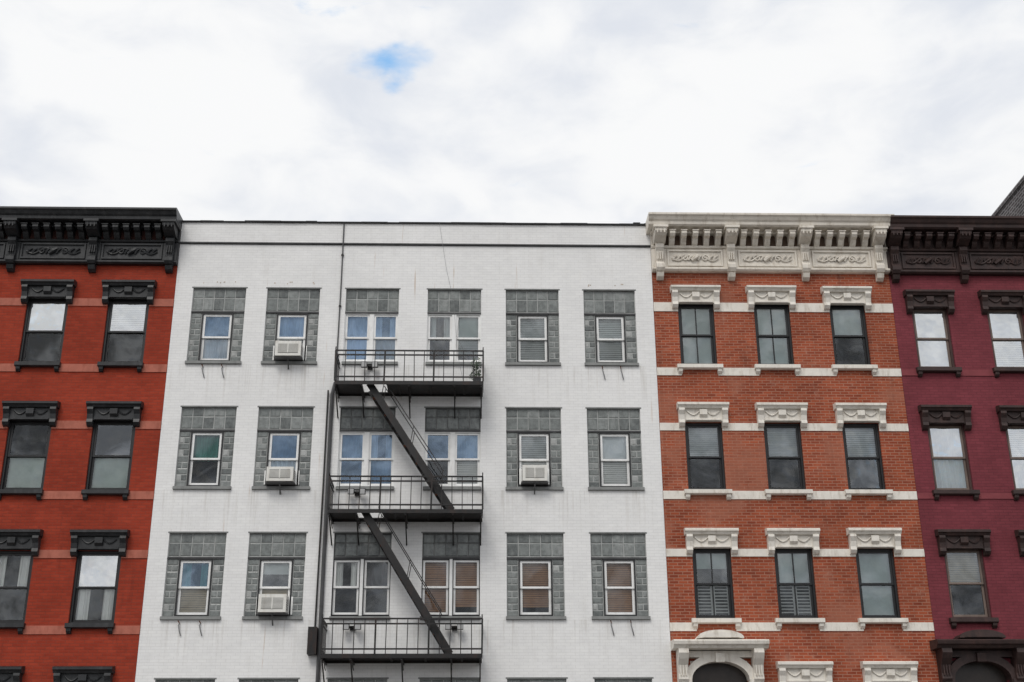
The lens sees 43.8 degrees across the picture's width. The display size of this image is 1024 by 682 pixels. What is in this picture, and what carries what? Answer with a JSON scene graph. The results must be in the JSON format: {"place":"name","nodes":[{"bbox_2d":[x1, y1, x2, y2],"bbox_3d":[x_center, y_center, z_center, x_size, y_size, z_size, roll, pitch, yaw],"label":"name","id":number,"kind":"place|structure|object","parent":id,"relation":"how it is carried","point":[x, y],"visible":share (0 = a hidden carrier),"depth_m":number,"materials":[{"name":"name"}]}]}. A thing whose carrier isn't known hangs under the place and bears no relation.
{"place":"outdoors","nodes":[
{"label":"outdoors","id":0,"kind":"place"},
{"bbox_2d":[255,594,292,625],"bbox_3d":[-5.363,6.050,28.595,0.820,0.657,0.458,0,-22,-2],"label":"window air conditioner","id":1,"kind":"object","parent":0,"point":[271,605],"depth_m":28.46,"materials":[{"name":"white metal"}]},
{"bbox_2d":[264,467,299,494],"bbox_3d":[-5.398,3.278,29.715,0.820,0.597,0.458,0,-22,-2],"label":"window air conditioner","id":2,"kind":"object","parent":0,"point":[281,476],"depth_m":29.58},
{"bbox_2d":[272,341,306,368],"bbox_3d":[-5.414,0.366,30.892,0.820,0.637,0.458,0,-22,-2],"label":"window air conditioner","id":3,"kind":"object","parent":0,"point":[287,351],"depth_m":30.75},
{"bbox_2d":[0,0,1023,222],"label":"sky","id":4,"kind":"structure","parent":0,"point":[508,111],"materials":[{"name":"white"}]},
{"bbox_2d":[518,465,550,493],"bbox_3d":[0.529,3.272,29.888,0.780,0.637,0.458,0,-22,-2],"label":"window air conditioner","id":5,"kind":"object","parent":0,"point":[534,475],"depth_m":29.75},
{"label":"ground","id":6,"kind":"structure","parent":0,"visible":0},
{"bbox_2d":[0,206,182,681],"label":"brick rowhouse","id":7,"kind":"structure","parent":6,"relation":"on","point":[87,295],"depth_m":30.20,"materials":[{"name":"brick"}]},
{"bbox_2d":[0,299,148,622],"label":"window frames","id":8,"kind":"structure","parent":7,"relation":"in","point":[76,587],"depth_m":30.02,"materials":[{"name":"wood"}]},
{"bbox_2d":[28,303,145,585],"bbox_3d":[-12.383,5.420,28.882,6.775,13.724,0.046,0,-22,-2],"label":"window glass","id":9,"kind":"structure","parent":7,"relation":"in","point":[95,570],"depth_m":31.27,"materials":[{"name":"white glass"}]},
{"bbox_2d":[135,222,671,681],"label":"walls","id":10,"kind":"structure","parent":6,"relation":"on","point":[578,644],"depth_m":30.22,"materials":[{"name":"white brick"}]},
{"bbox_2d":[344,625,360,629],"bbox_3d":[-3.571,6.401,28.468,0.400,0.150,0.246,0,-22,-2],"label":"floodlight","id":11,"kind":"object","parent":10,"relation":"attached to","point":[348,627],"visible":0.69,"depth_m":28.36,"materials":[{"name":"metal"}]},
{"bbox_2d":[348,488,365,495],"bbox_3d":[-3.607,3.526,29.629,0.400,0.150,0.246,0,-22,-2],"label":"floodlight","id":12,"kind":"object","parent":10,"relation":"attached to","point":[362,491],"visible":0.83,"depth_m":29.53,"materials":[{"name":"metal"}]},
{"bbox_2d":[361,361,377,369],"bbox_3d":[-3.443,0.607,30.814,0.400,0.150,0.246,0,-22,-2],"label":"floodlight","id":13,"kind":"object","parent":10,"relation":"attached to","point":[369,367],"visible":0.93,"depth_m":30.72,"materials":[{"name":"metal"}]},
{"bbox_2d":[320,346,483,681],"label":"fire escape","id":14,"kind":"object","parent":10,"relation":"attached to","point":[448,512],"visible":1,"depth_m":28.98,"materials":[{"name":"metal"}]},
{"bbox_2d":[469,357,480,380],"bbox_3d":[-0.880,0.743,30.424,0.330,0.729,0.352,0,-22,-2],"label":"potted plant","id":15,"kind":"object","parent":14,"relation":"on","point":[476,373],"visible":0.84,"depth_m":30.41,"materials":[{"name":"green plant"}]},
{"bbox_2d":[154,220,652,679],"bbox_3d":[-2.397,2.282,30.455,11.870,11.334,0.392,0,-22,-2],"label":"parapet flashing and lintels","id":16,"kind":"object","parent":10,"relation":"attached to","point":[425,244],"visible":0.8,"depth_m":31.84,"materials":[{"name":"grey metal"}]},
{"bbox_2d":[156,289,651,681],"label":"glass block surrounds","id":17,"kind":"object","parent":10,"relation":"attached to","point":[347,546],"visible":0.98,"depth_m":30.34,"materials":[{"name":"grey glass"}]},
{"bbox_2d":[174,313,636,615],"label":"window frames","id":18,"kind":"structure","parent":10,"relation":"attached to","point":[366,459],"depth_m":30.13,"materials":[{"name":"white wood"}]},
{"bbox_2d":[179,317,632,611],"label":"blinds and curtains","id":19,"kind":"object","parent":18,"relation":"attached to","point":[206,446],"visible":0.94,"depth_m":30.30,"materials":[{"name":"white fabric"}]},
{"bbox_2d":[160,360,650,619],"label":"sills","id":20,"kind":"structure","parent":10,"relation":"attached to","point":[392,488],"depth_m":29.75,"materials":[{"name":"grey stone"}]},
{"bbox_2d":[178,281,633,635],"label":"wall hooks","id":21,"kind":"object","parent":10,"relation":"attached to","point":[223,377],"depth_m":30.68,"materials":[{"name":"metal"}]},
{"bbox_2d":[445,625,462,629],"bbox_3d":[-1.292,6.413,28.529,0.400,0.150,0.246,0,-22,-2],"label":"floodlight","id":22,"kind":"object","parent":10,"relation":"attached to","point":[447,627],"visible":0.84,"depth_m":28.41,"materials":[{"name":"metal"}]},
{"bbox_2d":[307,222,639,681],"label":"pipes and cables","id":23,"kind":"object","parent":10,"relation":"attached to","point":[313,641],"visible":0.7,"depth_m":29.29,"materials":[{"name":"metal"}]},
{"bbox_2d":[646,212,938,681],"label":"brick rowhouse","id":24,"kind":"structure","parent":6,"relation":"on","point":[794,543],"depth_m":30.54,"materials":[{"name":"brick"}]},
{"bbox_2d":[678,304,900,681],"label":"window frames","id":25,"kind":"structure","parent":24,"relation":"in","point":[713,672],"depth_m":30.28,"materials":[{"name":"wood"}]},
{"bbox_2d":[885,215,1023,681],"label":"brick rowhouse","id":26,"kind":"structure","parent":6,"relation":"on","point":[957,288],"depth_m":30.78,"materials":[{"name":"brick"}]},
{"bbox_2d":[912,309,1023,681],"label":"window frames","id":27,"kind":"structure","parent":26,"relation":"in","point":[970,672],"depth_m":30.38,"materials":[{"name":"black wood"}]},
{"bbox_2d":[914,312,1023,487],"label":"window glass","id":28,"kind":"structure","parent":26,"relation":"in","point":[946,442],"depth_m":31.64,"materials":[{"name":"white glass"}]},
{"bbox_2d":[997,182,1023,215],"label":"walls","id":29,"kind":"structure","parent":6,"relation":"on","point":[1014,206],"depth_m":38.87,"materials":[{"name":"brick"}]},
{"bbox_2d":[991,175,1023,215],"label":"coping and sills","id":30,"kind":"object","parent":29,"relation":"attached to","point":[1009,196],"depth_m":39.24,"materials":[{"name":"concrete"}]}
]}

